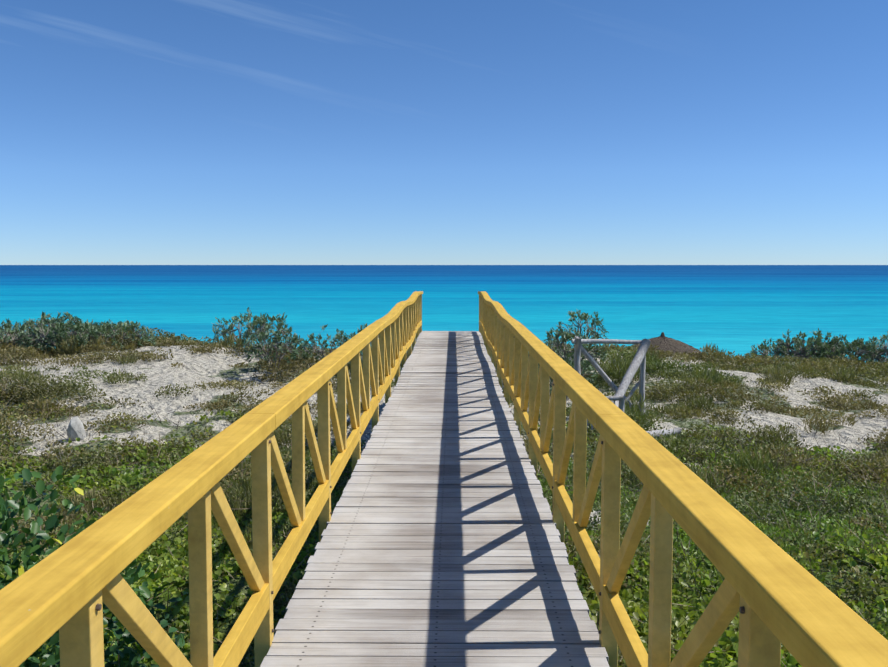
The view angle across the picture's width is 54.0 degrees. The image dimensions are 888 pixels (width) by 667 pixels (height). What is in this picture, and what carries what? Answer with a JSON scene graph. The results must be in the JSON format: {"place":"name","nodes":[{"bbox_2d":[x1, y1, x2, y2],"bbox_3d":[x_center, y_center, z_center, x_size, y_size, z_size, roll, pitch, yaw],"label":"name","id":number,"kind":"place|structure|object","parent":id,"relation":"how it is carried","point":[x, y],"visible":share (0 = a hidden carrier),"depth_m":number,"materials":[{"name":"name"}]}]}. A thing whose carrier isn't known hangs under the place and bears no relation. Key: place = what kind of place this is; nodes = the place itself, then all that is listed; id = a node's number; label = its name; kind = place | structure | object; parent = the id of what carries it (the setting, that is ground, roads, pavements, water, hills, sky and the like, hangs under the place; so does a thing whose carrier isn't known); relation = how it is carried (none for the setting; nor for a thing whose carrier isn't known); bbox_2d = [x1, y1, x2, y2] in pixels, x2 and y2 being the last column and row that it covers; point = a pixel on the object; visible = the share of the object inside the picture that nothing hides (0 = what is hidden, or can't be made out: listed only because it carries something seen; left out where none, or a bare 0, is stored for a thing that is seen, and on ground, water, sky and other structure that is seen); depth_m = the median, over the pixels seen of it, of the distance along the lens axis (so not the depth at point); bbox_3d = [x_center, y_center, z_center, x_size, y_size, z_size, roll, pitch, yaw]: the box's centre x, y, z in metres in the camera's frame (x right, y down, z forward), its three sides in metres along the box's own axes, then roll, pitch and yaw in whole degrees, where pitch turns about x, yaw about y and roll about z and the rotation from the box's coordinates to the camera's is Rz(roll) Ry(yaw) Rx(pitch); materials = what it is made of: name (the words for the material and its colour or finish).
{"place":"outdoors","nodes":[
{"label":"outdoors","id":0,"kind":"place"},
{"bbox_2d":[0,265,887,362],"bbox_3d":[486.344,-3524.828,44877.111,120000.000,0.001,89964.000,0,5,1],"label":"sea","id":1,"kind":"structure","parent":0,"point":[740,309],"depth_m":188.84,"materials":[{"name":"liquid"}]},
{"bbox_2d":[0,345,887,666],"bbox_3d":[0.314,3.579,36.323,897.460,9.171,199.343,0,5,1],"label":"dune terrain","id":2,"kind":"structure","parent":0,"point":[196,369],"depth_m":20.84,"materials":[{"name":"beige sand"}]},
{"bbox_2d":[67,417,85,440],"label":"limestone rocks","id":3,"kind":"object","parent":2,"relation":"on","point":[75,429],"visible":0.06,"depth_m":17.66,"materials":[{"name":"white stone"}]},
{"bbox_2d":[0,466,189,666],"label":"sea grape","id":4,"kind":"object","parent":2,"relation":"on","point":[29,560],"depth_m":6.53,"materials":[{"name":"green plant"}]},
{"bbox_2d":[0,326,887,666],"bbox_3d":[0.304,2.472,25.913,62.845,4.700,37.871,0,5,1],"label":"dune scrub","id":5,"kind":"object","parent":2,"relation":"on","point":[772,370],"depth_m":18.98,"materials":[{"name":"green plant"}]},
{"bbox_2d":[0,291,887,666],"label":"boardwalk railing","id":6,"kind":"object","parent":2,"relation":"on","point":[800,613],"visible":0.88,"depth_m":2.84,"materials":[{"name":"yellow paint"}]},
{"bbox_2d":[96,308,744,633],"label":"bolts","id":7,"kind":"object","parent":6,"relation":"attached to","point":[741,608],"visible":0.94,"depth_m":3.71,"materials":[{"name":"metal"}]},
{"bbox_3d":[0.013,1.175,8.277,1.424,0.369,27.070,0,5,1],"label":"boardwalk substructure","id":8,"kind":"object","parent":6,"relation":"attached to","visible":0},
{"bbox_2d":[260,331,608,666],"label":"boardwalk deck","id":9,"kind":"structure","parent":8,"relation":"on","point":[440,544],"depth_m":4.96,"materials":[{"name":"grey wood"}]},
{"bbox_2d":[0,390,887,666],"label":"ground cover plants","id":10,"kind":"object","parent":2,"relation":"on","point":[727,639],"visible":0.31,"depth_m":10.80,"materials":[{"name":"green plant"}]},
{"bbox_2d":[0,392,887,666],"bbox_3d":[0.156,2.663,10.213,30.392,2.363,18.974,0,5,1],"label":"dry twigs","id":11,"kind":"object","parent":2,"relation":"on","point":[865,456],"visible":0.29,"depth_m":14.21,"materials":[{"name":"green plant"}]},
{"bbox_2d":[571,336,680,437],"bbox_3d":[3.639,1.293,20.099,2.481,2.354,3.414,-4,6,-44],"label":"driftwood frame","id":12,"kind":"object","parent":2,"relation":"on","point":[618,399],"visible":0.56,"depth_m":20.22,"materials":[{"name":"grey wood"}]},
{"bbox_2d":[630,332,701,355],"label":"thatched umbrella","id":13,"kind":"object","parent":2,"relation":"on","point":[663,342],"depth_m":40.17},
{"bbox_2d":[0,0,887,264],"label":"sky","id":14,"kind":"structure","parent":0,"point":[133,132],"materials":[{"name":"blue"}]}
]}

